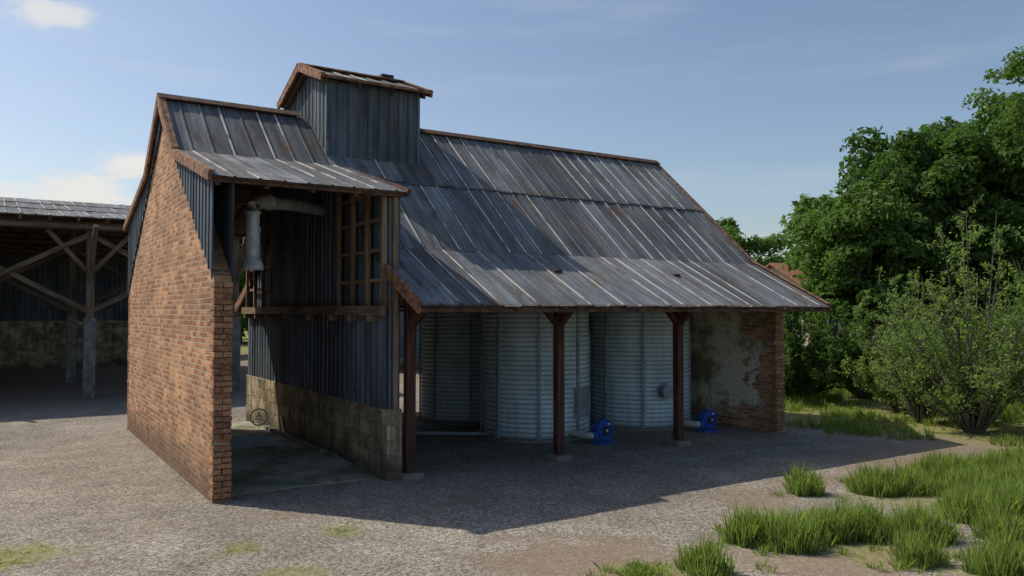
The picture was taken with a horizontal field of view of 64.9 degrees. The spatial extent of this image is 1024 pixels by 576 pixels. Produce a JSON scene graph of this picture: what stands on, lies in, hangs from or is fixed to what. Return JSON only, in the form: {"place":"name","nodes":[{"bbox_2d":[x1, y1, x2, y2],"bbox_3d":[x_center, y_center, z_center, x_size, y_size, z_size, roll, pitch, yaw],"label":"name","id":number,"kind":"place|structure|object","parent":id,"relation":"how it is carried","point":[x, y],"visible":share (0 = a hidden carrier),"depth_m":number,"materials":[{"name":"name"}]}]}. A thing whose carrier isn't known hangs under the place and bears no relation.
{"place":"outdoors","nodes":[
{"label":"outdoors","id":0,"kind":"place"},
{"bbox_2d":[0,197,244,399],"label":"open pole barn","id":1,"kind":"structure","parent":0,"point":[64,295],"depth_m":38.76,"materials":[{"name":"metal"}]},
{"bbox_2d":[400,311,421,369],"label":"metal shed","id":2,"kind":"structure","parent":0,"point":[402,342],"depth_m":40.48,"materials":[{"name":"metal"}]},
{"bbox_2d":[0,331,1023,575],"bbox_3d":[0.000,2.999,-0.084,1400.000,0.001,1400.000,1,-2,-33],"label":"ground","id":3,"kind":"structure","parent":0,"point":[94,487],"depth_m":12.64,"materials":[{"name":"grey gravel"}]},
{"bbox_2d":[225,238,245,316],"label":"broadleaf tree","id":4,"kind":"object","parent":3,"relation":"on","point":[242,280],"visible":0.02,"depth_m":52.22,"materials":[{"name":"green plant"}]},
{"bbox_2d":[230,421,376,495],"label":"concrete drive ramp","id":5,"kind":"structure","parent":3,"relation":"on","point":[264,458],"depth_m":15.22,"materials":[{"name":"grey concrete"}]},
{"bbox_2d":[402,431,488,435],"bbox_3d":[-2.410,3.412,19.175,3.790,0.250,0.158,0,-2,5],"label":"floor conveyor pipe","id":6,"kind":"object","parent":3,"relation":"on","point":[450,433],"visible":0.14,"depth_m":19.08,"materials":[{"name":"grey metal"}]},
{"bbox_2d":[417,307,482,424],"bbox_3d":[-1.234,1.164,22.517,2.840,4.970,2.840,1,-2,-33],"label":"grain silo","id":7,"kind":"object","parent":3,"relation":"on","point":[450,370],"visible":0.41,"depth_m":21.27,"materials":[{"name":"metal"}]},
{"bbox_2d":[123,62,831,503],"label":"brick grain barn","id":8,"kind":"structure","parent":3,"relation":"on","point":[357,212],"depth_m":17.21,"materials":[{"name":"metal"}]},
{"bbox_2d":[250,408,267,425],"bbox_3d":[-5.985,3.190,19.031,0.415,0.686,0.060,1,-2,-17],"label":"wheel","id":9,"kind":"object","parent":8,"relation":"attached to","point":[259,415],"visible":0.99,"depth_m":19.03,"materials":[{"name":"paint"}]},
{"bbox_2d":[477,307,590,442],"bbox_3d":[0.567,1.085,19.694,2.840,4.970,2.840,1,-2,-33],"label":"grain silo","id":10,"kind":"object","parent":3,"relation":"on","point":[517,379],"visible":0.66,"depth_m":18.57,"materials":[{"name":"metal"}]},
{"bbox_2d":[568,419,615,445],"bbox_3d":[1.785,3.240,18.408,0.665,0.552,1.041,1,-2,-33],"label":"grain blower","id":11,"kind":"object","parent":3,"relation":"on","point":[602,430],"visible":1,"depth_m":18.05,"materials":[{"name":"blue paint"}]},
{"bbox_2d":[240,251,986,342],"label":"distant treeline","id":12,"kind":"object","parent":3,"relation":"on","point":[244,324],"depth_m":71.30,"materials":[{"name":"green plant"}]},
{"bbox_2d":[589,307,692,430],"bbox_3d":[3.440,1.135,21.475,2.840,4.970,2.966,1,-2,-33],"label":"grain silo","id":13,"kind":"object","parent":3,"relation":"on","point":[631,369],"visible":0.57,"depth_m":20.33,"materials":[{"name":"metal"}]},
{"bbox_2d":[684,409,718,432],"bbox_3d":[4.581,3.290,20.215,0.665,0.552,1.041,1,-2,-33],"label":"grain blower","id":14,"kind":"object","parent":3,"relation":"on","point":[706,419],"visible":1,"depth_m":19.84,"materials":[{"name":"blue paint"}]},
{"bbox_2d":[715,217,793,266],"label":"broadleaf tree","id":15,"kind":"object","parent":3,"relation":"on","point":[755,244],"visible":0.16,"depth_m":68.37,"materials":[{"name":"green plant"}]},
{"bbox_2d":[782,279,856,401],"bbox_3d":[9.325,1.729,26.433,3.757,4.089,3.522,1,-2,-33],"label":"leafy bush","id":16,"kind":"object","parent":3,"relation":"on","point":[809,369],"visible":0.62,"depth_m":25.80,"materials":[{"name":"green plant"}]},
{"bbox_2d":[770,266,875,348],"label":"walls","id":17,"kind":"structure","parent":3,"relation":"on","point":[773,269],"depth_m":57.44,"materials":[{"name":"orange brick"}]},
{"bbox_2d":[765,262,805,284],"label":"tile roof","id":18,"kind":"structure","parent":17,"relation":"on","point":[789,274],"depth_m":58.24,"materials":[{"name":"tile"}]},
{"bbox_2d":[777,186,871,307],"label":"broadleaf tree","id":19,"kind":"object","parent":3,"relation":"on","point":[805,202],"visible":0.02,"depth_m":49.00,"materials":[{"name":"green plant"}]},
{"bbox_2d":[829,319,880,335],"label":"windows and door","id":20,"kind":"structure","parent":3,"relation":"on","point":[835,332],"depth_m":56.98,"materials":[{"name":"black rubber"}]},
{"bbox_2d":[787,177,936,346],"bbox_3d":[12.942,-0.045,30.490,5.610,7.992,5.732,-1,-2,41],"label":"broadleaf tree","id":21,"kind":"object","parent":3,"relation":"on","point":[845,227],"visible":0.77,"depth_m":28.93,"materials":[{"name":"green plant"}]},
{"bbox_2d":[804,301,921,397],"bbox_3d":[11.921,2.115,27.525,3.917,3.382,3.762,1,-2,-33],"label":"leafy bush","id":22,"kind":"object","parent":3,"relation":"on","point":[848,386],"visible":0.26,"depth_m":27.35,"materials":[{"name":"green plant"}]},
{"bbox_2d":[838,116,968,355],"bbox_3d":[20.051,-2.003,39.413,8.659,12.406,9.022,0,-2,17],"label":"broadleaf tree","id":23,"kind":"object","parent":3,"relation":"on","point":[867,160],"visible":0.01,"depth_m":38.52,"materials":[{"name":"green plant"}]},
{"bbox_2d":[833,274,977,413],"bbox_3d":[11.761,1.636,23.809,3.236,4.125,3.780,1,-2,-33],"label":"ash shrub","id":24,"kind":"object","parent":3,"relation":"on","point":[859,368],"visible":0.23,"depth_m":23.86,"materials":[{"name":"green plant"}]},
{"bbox_2d":[836,125,1023,333],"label":"broadleaf tree","id":25,"kind":"object","parent":3,"relation":"on","point":[942,174],"visible":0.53,"depth_m":29.20,"materials":[{"name":"green plant"}]},
{"bbox_2d":[869,266,990,423],"bbox_3d":[11.064,1.520,21.666,2.886,4.231,2.964,0,-2,12],"label":"ash shrub","id":26,"kind":"object","parent":3,"relation":"on","point":[922,412],"visible":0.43,"depth_m":21.50,"materials":[{"name":"green plant"}]},
{"bbox_2d":[852,194,1023,433],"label":"ash shrub","id":27,"kind":"object","parent":3,"relation":"on","point":[977,398],"visible":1,"depth_m":19.66,"materials":[{"name":"green plant"}]},
{"bbox_2d":[910,90,1023,338],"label":"broadleaf tree","id":28,"kind":"object","parent":3,"relation":"on","point":[980,125],"visible":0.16,"depth_m":29.48,"materials":[{"name":"green plant"}]},
{"bbox_2d":[933,310,1023,393],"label":"leafy bush","id":29,"kind":"object","parent":3,"relation":"on","point":[951,343],"visible":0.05,"depth_m":26.65,"materials":[{"name":"green plant"}]},
{"bbox_2d":[961,46,1023,143],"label":"broadleaf tree","id":30,"kind":"object","parent":3,"relation":"on","point":[1014,68],"visible":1,"depth_m":26.14,"materials":[{"name":"green plant"}]},
{"bbox_2d":[981,226,1023,406],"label":"ash shrub","id":31,"kind":"object","parent":3,"relation":"on","point":[1020,305],"visible":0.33,"depth_m":20.78,"materials":[{"name":"green plant"}]},
{"bbox_2d":[998,328,1023,402],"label":"leafy bush","id":32,"kind":"object","parent":3,"relation":"on","point":[1020,380],"visible":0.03,"depth_m":23.95,"materials":[{"name":"green plant"}]},
{"bbox_2d":[0,382,1023,575],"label":"grass","id":33,"kind":"structure","parent":0,"point":[986,492],"depth_m":10.60,"materials":[{"name":"green plant"}]},
{"bbox_2d":[0,0,1023,260],"label":"sky","id":34,"kind":"structure","parent":0,"point":[749,106],"materials":[{"name":"blue"}]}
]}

